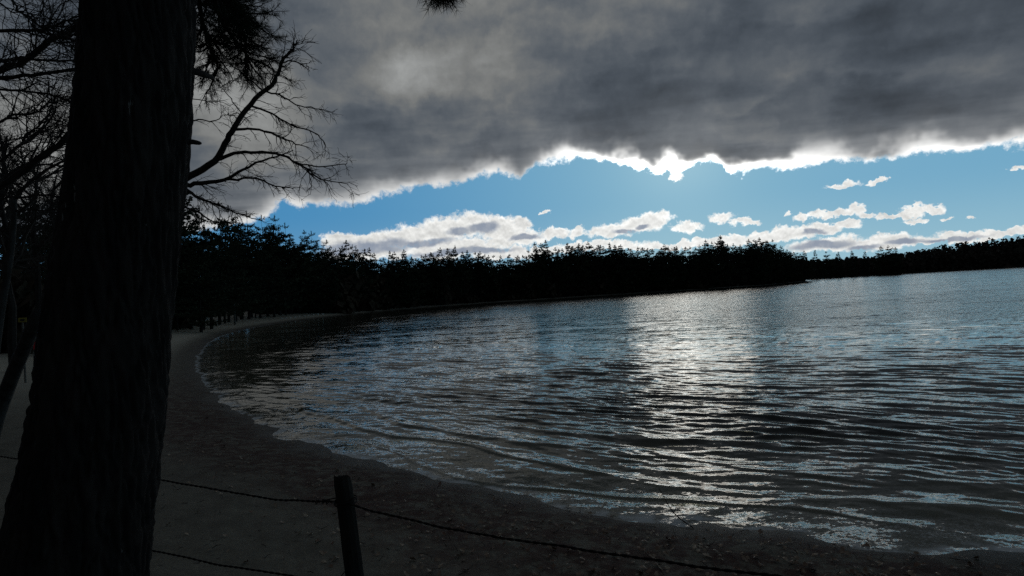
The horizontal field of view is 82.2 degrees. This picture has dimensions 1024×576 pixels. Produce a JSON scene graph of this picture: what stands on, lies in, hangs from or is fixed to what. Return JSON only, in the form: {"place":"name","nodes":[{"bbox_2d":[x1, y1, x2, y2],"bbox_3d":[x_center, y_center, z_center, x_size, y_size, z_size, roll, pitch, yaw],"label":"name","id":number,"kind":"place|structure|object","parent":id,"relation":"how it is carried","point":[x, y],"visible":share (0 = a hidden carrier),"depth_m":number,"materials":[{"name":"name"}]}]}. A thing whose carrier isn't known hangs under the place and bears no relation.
{"place":"outdoors","nodes":[
{"label":"outdoors","id":0,"kind":"place"},
{"bbox_2d":[0,258,1023,575],"bbox_3d":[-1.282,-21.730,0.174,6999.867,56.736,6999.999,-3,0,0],"label":"ground","id":1,"kind":"structure","parent":0,"point":[774,476],"depth_m":8.17,"materials":[{"name":"sand"}]},
{"bbox_2d":[18,318,26,382],"bbox_3d":[-15.799,2.117,18.995,0.220,2.314,0.107,-3,-1,-40],"label":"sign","id":2,"kind":"object","parent":1,"relation":"on","point":[22,320],"visible":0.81,"depth_m":18.99,"materials":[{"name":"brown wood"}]},
{"bbox_2d":[0,192,48,275],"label":"white pine","id":3,"kind":"object","parent":1,"relation":"on","point":[25,246],"visible":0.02,"depth_m":46.41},
{"bbox_2d":[1,198,51,284],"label":"white pine","id":4,"kind":"object","parent":1,"relation":"on","point":[41,252],"visible":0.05,"depth_m":51.57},
{"bbox_2d":[0,154,63,349],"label":"slender tree","id":5,"kind":"object","parent":1,"relation":"on","point":[4,290],"visible":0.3,"depth_m":12.45,"materials":[{"name":"grey plant"}]},
{"bbox_2d":[0,128,63,307],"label":"bare tree","id":6,"kind":"object","parent":1,"relation":"on","point":[38,287],"visible":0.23,"depth_m":29.96,"materials":[{"name":"plant"}]},
{"bbox_2d":[0,112,63,287],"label":"bare tree","id":7,"kind":"object","parent":1,"relation":"on","point":[32,258],"visible":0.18,"depth_m":27.30,"materials":[{"name":"plant"}]},
{"bbox_2d":[0,138,63,275],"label":"bare tree","id":8,"kind":"object","parent":1,"relation":"on","point":[51,213],"visible":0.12,"depth_m":37.57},
{"bbox_2d":[0,74,71,363],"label":"bare tree","id":9,"kind":"object","parent":1,"relation":"on","point":[12,327],"visible":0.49,"depth_m":21.86,"materials":[{"name":"plant"}]},
{"bbox_2d":[0,0,78,214],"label":"bare tree","id":10,"kind":"object","parent":1,"relation":"on","point":[67,33],"visible":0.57,"depth_m":8.29,"materials":[{"name":"grey plant"}]},
{"bbox_2d":[0,22,363,435],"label":"leaning tree","id":11,"kind":"object","parent":1,"relation":"on","point":[17,362],"visible":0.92,"depth_m":8.87,"materials":[{"name":"grey plant"}]},
{"bbox_2d":[177,206,222,329],"bbox_3d":[-34.750,-2.231,64.875,5.407,14.105,4.757,-3,0,18],"label":"white pine","id":12,"kind":"object","parent":1,"relation":"on","point":[212,268],"visible":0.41,"depth_m":64.72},
{"bbox_2d":[175,207,225,305],"bbox_3d":[-34.756,-3.550,60.696,9.407,16.177,9.392,-3,0,-17],"label":"white pine","id":13,"kind":"object","parent":1,"relation":"on","point":[186,232],"visible":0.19,"depth_m":60.55,"materials":[{"name":"plant"}]},
{"bbox_2d":[176,192,229,323],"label":"white pine","id":14,"kind":"object","parent":1,"relation":"on","point":[187,204],"visible":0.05,"depth_m":65.58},
{"bbox_2d":[174,246,238,331],"bbox_3d":[-31.879,0.159,59.875,6.174,9.082,7.018,-3,-1,32],"label":"shore pine","id":15,"kind":"object","parent":1,"relation":"on","point":[187,290],"visible":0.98,"depth_m":59.79,"materials":[{"name":"plant"}]},
{"bbox_2d":[176,224,245,328],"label":"shore pine","id":16,"kind":"object","parent":1,"relation":"on","point":[222,264],"visible":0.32,"depth_m":66.88,"materials":[{"name":"plant"}]},
{"bbox_2d":[201,200,247,323],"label":"white pine","id":17,"kind":"object","parent":1,"relation":"on","point":[234,246],"visible":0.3,"depth_m":79.52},
{"bbox_2d":[200,204,262,291],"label":"white pine","id":18,"kind":"object","parent":1,"relation":"on","point":[237,227],"visible":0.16,"depth_m":90.15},
{"bbox_2d":[0,0,466,575],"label":"foreground pine","id":19,"kind":"object","parent":1,"relation":"on","point":[82,494],"visible":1,"depth_m":2.14,"materials":[{"name":"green plant"}]},
{"bbox_2d":[213,238,257,324],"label":"shore pine","id":20,"kind":"object","parent":1,"relation":"on","point":[238,295],"visible":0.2,"depth_m":77.37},
{"bbox_2d":[216,221,258,321],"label":"shore pine","id":21,"kind":"object","parent":1,"relation":"on","point":[243,308],"visible":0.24,"depth_m":83.04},
{"bbox_2d":[224,230,263,319],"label":"shore pine","id":22,"kind":"object","parent":1,"relation":"on","point":[255,273],"visible":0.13,"depth_m":91.46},
{"bbox_2d":[225,239,266,321],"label":"shore pine","id":23,"kind":"object","parent":1,"relation":"on","point":[259,292],"visible":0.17,"depth_m":85.54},
{"bbox_2d":[226,211,273,317],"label":"white pine","id":24,"kind":"object","parent":1,"relation":"on","point":[251,231],"visible":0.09,"depth_m":98.58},
{"bbox_2d":[236,226,280,318],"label":"shore pine","id":25,"kind":"object","parent":1,"relation":"on","point":[262,306],"visible":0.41,"depth_m":92.66,"materials":[{"name":"plant"}]},
{"bbox_2d":[253,215,288,286],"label":"white pine","id":26,"kind":"object","parent":1,"relation":"on","point":[270,234],"visible":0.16,"depth_m":103.93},
{"bbox_2d":[243,243,302,317],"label":"shore pine","id":27,"kind":"object","parent":1,"relation":"on","point":[278,283],"visible":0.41,"depth_m":95.97,"materials":[{"name":"plant"}]},
{"bbox_2d":[247,233,302,316],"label":"shore pine","id":28,"kind":"object","parent":1,"relation":"on","point":[277,309],"visible":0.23,"depth_m":102.66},
{"bbox_2d":[256,248,293,316],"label":"shore pine","id":29,"kind":"object","parent":1,"relation":"on","point":[280,287],"visible":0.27,"depth_m":100.41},
{"bbox_2d":[262,214,297,312],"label":"white pine","id":30,"kind":"object","parent":1,"relation":"on","point":[279,234],"visible":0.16,"depth_m":109.74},
{"bbox_2d":[255,224,328,314],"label":"shore pine","id":31,"kind":"object","parent":1,"relation":"on","point":[298,273],"visible":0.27,"depth_m":107.50,"materials":[{"name":"plant"}]},
{"bbox_2d":[277,222,308,313],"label":"white pine","id":32,"kind":"object","parent":1,"relation":"on","point":[289,239],"visible":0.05,"depth_m":114.09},
{"bbox_2d":[282,242,326,313],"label":"shore pine","id":33,"kind":"object","parent":1,"relation":"on","point":[306,297],"visible":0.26,"depth_m":112.99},
{"bbox_2d":[293,242,315,311],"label":"shore pine","id":34,"kind":"object","parent":1,"relation":"on","point":[299,309],"visible":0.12,"depth_m":117.30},
{"bbox_2d":[299,230,318,264],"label":"white pine","id":35,"kind":"object","parent":1,"relation":"on","point":[304,240],"visible":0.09,"depth_m":124.43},
{"bbox_2d":[305,231,326,264],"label":"white pine","id":36,"kind":"object","parent":1,"relation":"on","point":[312,248],"visible":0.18,"depth_m":125.90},
{"bbox_2d":[317,240,346,275],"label":"white pine","id":37,"kind":"object","parent":1,"relation":"on","point":[326,243],"visible":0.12,"depth_m":131.02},
{"bbox_2d":[320,249,346,308],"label":"shore pine","id":38,"kind":"object","parent":1,"relation":"on","point":[333,267],"visible":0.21,"depth_m":123.58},
{"bbox_2d":[315,475,363,575],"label":"fence post","id":39,"kind":"object","parent":1,"relation":"on","point":[350,542],"visible":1,"depth_m":3.01,"materials":[{"name":"wood"}]},
{"bbox_2d":[0,456,333,502],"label":"fence wire","id":40,"kind":"object","parent":39,"relation":"attached to","point":[232,492],"visible":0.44,"depth_m":3.39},
{"bbox_2d":[152,550,293,575],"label":"fence wire","id":41,"kind":"object","parent":39,"relation":"attached to","point":[236,567],"visible":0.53,"depth_m":3.37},
{"bbox_2d":[345,502,781,575],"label":"fence wire","id":42,"kind":"object","parent":39,"relation":"attached to","point":[599,552],"visible":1,"depth_m":2.45,"materials":[{"name":"metal"}]},
{"bbox_2d":[335,250,356,279],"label":"shore pine","id":43,"kind":"object","parent":1,"relation":"on","point":[346,265],"visible":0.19,"depth_m":131.77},
{"bbox_2d":[335,240,359,271],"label":"white pine","id":44,"kind":"object","parent":1,"relation":"on","point":[345,256],"visible":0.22,"depth_m":144.66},
{"bbox_2d":[344,245,375,277],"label":"white pine","id":45,"kind":"object","parent":1,"relation":"on","point":[357,257],"visible":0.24,"depth_m":144.21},
{"bbox_2d":[344,261,376,304],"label":"shore pine","id":46,"kind":"object","parent":1,"relation":"on","point":[365,280],"visible":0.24,"depth_m":131.95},
{"bbox_2d":[363,247,376,274],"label":"white pine","id":47,"kind":"object","parent":1,"relation":"on","point":[370,264],"visible":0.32,"depth_m":152.00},
{"bbox_2d":[376,262,400,304],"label":"shore pine","id":48,"kind":"object","parent":1,"relation":"on","point":[391,283],"visible":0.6,"depth_m":139.92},
{"bbox_2d":[372,260,412,302],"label":"shore pine","id":49,"kind":"object","parent":1,"relation":"on","point":[399,277],"visible":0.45,"depth_m":141.92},
{"bbox_2d":[379,257,424,303],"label":"shore pine","id":50,"kind":"object","parent":1,"relation":"on","point":[404,274],"visible":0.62,"depth_m":142.78,"materials":[{"name":"plant"}]},
{"bbox_2d":[405,257,428,304],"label":"shore pine","id":51,"kind":"object","parent":1,"relation":"on","point":[419,278],"visible":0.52,"depth_m":149.51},
{"bbox_2d":[412,258,432,305],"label":"shore pine","id":52,"kind":"object","parent":1,"relation":"on","point":[422,271],"visible":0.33,"depth_m":154.05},
{"bbox_2d":[415,253,449,304],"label":"shore pine","id":53,"kind":"object","parent":1,"relation":"on","point":[439,282],"visible":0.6,"depth_m":156.45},
{"bbox_2d":[419,255,453,301],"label":"shore pine","id":54,"kind":"object","parent":1,"relation":"on","point":[434,273],"visible":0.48,"depth_m":156.29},
{"bbox_2d":[438,258,456,298],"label":"shore pine","id":55,"kind":"object","parent":1,"relation":"on","point":[450,284],"visible":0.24,"depth_m":162.50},
{"bbox_2d":[439,256,466,297],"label":"shore pine","id":56,"kind":"object","parent":1,"relation":"on","point":[458,284],"visible":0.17,"depth_m":164.68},
{"bbox_2d":[442,248,472,302],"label":"shore pine","id":57,"kind":"object","parent":1,"relation":"on","point":[457,267],"visible":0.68,"depth_m":163.73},
{"bbox_2d":[455,256,478,293],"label":"shore pine","id":58,"kind":"object","parent":1,"relation":"on","point":[469,282],"visible":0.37,"depth_m":168.46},
{"bbox_2d":[469,260,489,297],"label":"shore pine","id":59,"kind":"object","parent":1,"relation":"on","point":[477,279],"visible":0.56,"depth_m":169.81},
{"bbox_2d":[472,253,495,301],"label":"shore pine","id":60,"kind":"object","parent":1,"relation":"on","point":[481,264],"visible":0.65,"depth_m":170.73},
{"bbox_2d":[478,257,503,300],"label":"shore pine","id":61,"kind":"object","parent":1,"relation":"on","point":[493,287],"visible":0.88,"depth_m":170.81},
{"bbox_2d":[491,259,509,295],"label":"shore pine","id":62,"kind":"object","parent":1,"relation":"on","point":[504,284],"visible":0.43,"depth_m":175.88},
{"bbox_2d":[496,256,524,293],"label":"shore pine","id":63,"kind":"object","parent":1,"relation":"on","point":[511,262],"visible":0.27,"depth_m":178.06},
{"bbox_2d":[502,256,527,298],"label":"shore pine","id":64,"kind":"object","parent":1,"relation":"on","point":[519,268],"visible":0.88,"depth_m":176.14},
{"bbox_2d":[510,260,534,298],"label":"shore pine","id":65,"kind":"object","parent":1,"relation":"on","point":[526,270],"visible":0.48,"depth_m":177.93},
{"bbox_2d":[519,253,545,294],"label":"shore pine","id":66,"kind":"object","parent":1,"relation":"on","point":[538,280],"visible":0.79,"depth_m":178.23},
{"bbox_2d":[528,249,551,297],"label":"shore pine","id":67,"kind":"object","parent":1,"relation":"on","point":[540,266],"visible":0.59,"depth_m":181.11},
{"bbox_2d":[533,250,562,296],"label":"shore pine","id":68,"kind":"object","parent":1,"relation":"on","point":[548,265],"visible":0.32,"depth_m":182.97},
{"bbox_2d":[541,250,572,295],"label":"shore pine","id":69,"kind":"object","parent":1,"relation":"on","point":[557,279],"visible":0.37,"depth_m":183.43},
{"bbox_2d":[553,249,571,296],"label":"shore pine","id":70,"kind":"object","parent":1,"relation":"on","point":[563,266],"visible":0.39,"depth_m":184.84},
{"bbox_2d":[162,429,980,575],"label":"twig litter","id":71,"kind":"object","parent":1,"relation":"on","point":[553,541],"visible":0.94,"depth_m":5.47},
{"bbox_2d":[562,246,584,294],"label":"shore pine","id":72,"kind":"object","parent":1,"relation":"on","point":[567,258],"visible":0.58,"depth_m":186.71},
{"bbox_2d":[566,246,594,295],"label":"shore pine","id":73,"kind":"object","parent":1,"relation":"on","point":[582,266],"visible":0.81,"depth_m":186.39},
{"bbox_2d":[565,246,600,290],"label":"shore pine","id":74,"kind":"object","parent":1,"relation":"on","point":[580,261],"visible":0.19,"depth_m":189.19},
{"bbox_2d":[157,389,1023,575],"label":"fallen leaves","id":75,"kind":"object","parent":1,"relation":"on","point":[865,572],"visible":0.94,"depth_m":5.37,"materials":[{"name":"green plant"}]},
{"bbox_2d":[583,245,609,287],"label":"shore pine","id":76,"kind":"object","parent":1,"relation":"on","point":[593,252],"visible":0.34,"depth_m":191.91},
{"bbox_2d":[590,247,618,289],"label":"shore pine","id":77,"kind":"object","parent":1,"relation":"on","point":[611,267],"visible":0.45,"depth_m":193.37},
{"bbox_2d":[597,245,615,289],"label":"shore pine","id":78,"kind":"object","parent":1,"relation":"on","point":[607,263],"visible":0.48,"depth_m":193.08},
{"bbox_2d":[600,245,637,292],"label":"shore pine","id":79,"kind":"object","parent":1,"relation":"on","point":[623,281],"visible":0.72,"depth_m":192.41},
{"bbox_2d":[605,246,632,285],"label":"shore pine","id":80,"kind":"object","parent":1,"relation":"on","point":[613,264],"visible":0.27,"depth_m":194.63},
{"bbox_2d":[608,245,631,293],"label":"shore pine","id":81,"kind":"object","parent":1,"relation":"on","point":[623,288],"visible":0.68,"depth_m":193.11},
{"bbox_2d":[617,250,644,286],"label":"shore pine","id":82,"kind":"object","parent":1,"relation":"on","point":[638,273],"visible":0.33,"depth_m":195.34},
{"bbox_2d":[630,253,647,291],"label":"shore pine","id":83,"kind":"object","parent":1,"relation":"on","point":[643,283],"visible":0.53,"depth_m":197.01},
{"bbox_2d":[624,248,654,286],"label":"shore pine","id":84,"kind":"object","parent":1,"relation":"on","point":[639,262],"visible":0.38,"depth_m":196.48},
{"bbox_2d":[639,248,669,291],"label":"shore pine","id":85,"kind":"object","parent":1,"relation":"on","point":[652,277],"visible":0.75,"depth_m":198.27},
{"bbox_2d":[651,253,670,290],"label":"shore pine","id":86,"kind":"object","parent":1,"relation":"on","point":[662,271],"visible":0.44,"depth_m":200.31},
{"bbox_2d":[651,248,675,288],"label":"shore pine","id":87,"kind":"object","parent":1,"relation":"on","point":[669,281],"visible":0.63,"depth_m":200.62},
{"bbox_2d":[653,247,687,284],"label":"shore pine","id":88,"kind":"object","parent":1,"relation":"on","point":[673,271],"visible":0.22,"depth_m":203.41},
{"bbox_2d":[661,248,685,288],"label":"shore pine","id":89,"kind":"object","parent":1,"relation":"on","point":[677,275],"visible":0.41,"depth_m":203.33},
{"bbox_2d":[667,247,687,286],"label":"shore pine","id":90,"kind":"object","parent":1,"relation":"on","point":[681,280],"visible":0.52,"depth_m":203.84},
{"bbox_2d":[680,247,702,288],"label":"shore pine","id":91,"kind":"object","parent":1,"relation":"on","point":[691,268],"visible":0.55,"depth_m":208.36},
{"bbox_2d":[690,248,713,282],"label":"shore pine","id":92,"kind":"object","parent":1,"relation":"on","point":[696,254],"visible":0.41,"depth_m":212.50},
{"bbox_2d":[693,251,718,284],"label":"shore pine","id":93,"kind":"object","parent":1,"relation":"on","point":[705,263],"visible":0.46,"depth_m":211.85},
{"bbox_2d":[688,243,724,285],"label":"shore pine","id":94,"kind":"object","parent":1,"relation":"on","point":[715,265],"visible":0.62,"depth_m":213.00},
{"bbox_2d":[713,237,739,284],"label":"shore pine","id":95,"kind":"object","parent":1,"relation":"on","point":[726,276],"visible":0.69,"depth_m":217.90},
{"bbox_2d":[731,246,748,284],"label":"shore pine","id":96,"kind":"object","parent":1,"relation":"on","point":[739,265],"visible":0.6,"depth_m":223.87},
{"bbox_2d":[730,249,749,285],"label":"shore pine","id":97,"kind":"object","parent":1,"relation":"on","point":[734,263],"visible":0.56,"depth_m":223.60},
{"bbox_2d":[732,247,752,278],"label":"shore pine","id":98,"kind":"object","parent":1,"relation":"on","point":[746,265],"visible":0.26,"depth_m":227.89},
{"bbox_2d":[743,244,761,282],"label":"shore pine","id":99,"kind":"object","parent":1,"relation":"on","point":[754,279],"visible":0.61,"depth_m":229.26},
{"bbox_2d":[744,242,770,284],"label":"shore pine","id":100,"kind":"object","parent":1,"relation":"on","point":[756,252],"visible":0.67,"depth_m":229.25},
{"bbox_2d":[753,241,769,284],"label":"shore pine","id":101,"kind":"object","parent":1,"relation":"on","point":[762,252],"visible":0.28,"depth_m":232.49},
{"bbox_2d":[760,242,774,283],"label":"shore pine","id":102,"kind":"object","parent":1,"relation":"on","point":[767,254],"visible":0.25,"depth_m":236.91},
{"bbox_2d":[759,242,781,279],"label":"shore pine","id":103,"kind":"object","parent":1,"relation":"on","point":[775,262],"visible":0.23,"depth_m":240.26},
{"bbox_2d":[764,241,781,282],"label":"shore pine","id":104,"kind":"object","parent":1,"relation":"on","point":[775,278],"visible":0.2,"depth_m":242.67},
{"bbox_2d":[777,249,798,280],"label":"shore pine","id":105,"kind":"object","parent":1,"relation":"on","point":[786,264],"visible":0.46,"depth_m":253.12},
{"bbox_2d":[783,251,800,282],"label":"shore pine","id":106,"kind":"object","parent":1,"relation":"on","point":[794,272],"visible":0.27,"depth_m":262.29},
{"bbox_2d":[799,254,811,279],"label":"shore pine","id":107,"kind":"object","parent":1,"relation":"on","point":[805,271],"visible":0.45,"depth_m":292.27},
{"bbox_2d":[810,250,822,278],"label":"white pine","id":108,"kind":"object","parent":1,"relation":"on","point":[817,264],"visible":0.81,"depth_m":461.15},
{"bbox_2d":[819,251,836,278],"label":"white pine","id":109,"kind":"object","parent":1,"relation":"on","point":[825,267],"visible":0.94,"depth_m":455.70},
{"bbox_2d":[832,252,844,277],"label":"white pine","id":110,"kind":"object","parent":1,"relation":"on","point":[839,274],"visible":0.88,"depth_m":453.02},
{"bbox_2d":[847,252,860,276],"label":"white pine","id":111,"kind":"object","parent":1,"relation":"on","point":[850,270],"visible":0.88,"depth_m":449.04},
{"bbox_2d":[860,252,870,276],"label":"white pine","id":112,"kind":"object","parent":1,"relation":"on","point":[865,271],"visible":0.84,"depth_m":444.83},
{"bbox_2d":[870,247,890,275],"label":"white pine","id":113,"kind":"object","parent":1,"relation":"on","point":[879,266],"visible":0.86,"depth_m":439.41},
{"bbox_2d":[878,246,900,274],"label":"white pine","id":114,"kind":"object","parent":1,"relation":"on","point":[888,257],"visible":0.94,"depth_m":434.56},
{"bbox_2d":[887,247,904,274],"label":"white pine","id":115,"kind":"object","parent":1,"relation":"on","point":[900,264],"visible":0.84,"depth_m":433.70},
{"bbox_2d":[806,236,1023,278],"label":"distant woods","id":116,"kind":"object","parent":1,"relation":"on","point":[985,254],"visible":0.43,"depth_m":514.92,"materials":[{"name":"leaves"},{"name":"needles"},{"name":"bark"}]},
{"bbox_2d":[0,0,1023,270],"label":"sky","id":117,"kind":"structure","parent":0,"point":[496,128],"materials":[{"name":"grey"}]},
{"bbox_2d":[194,267,1023,554],"bbox_3d":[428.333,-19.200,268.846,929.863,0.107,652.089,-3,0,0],"label":"lake","id":118,"kind":"structure","parent":0,"point":[947,345],"depth_m":23.87,"materials":[{"name":"liquid"}]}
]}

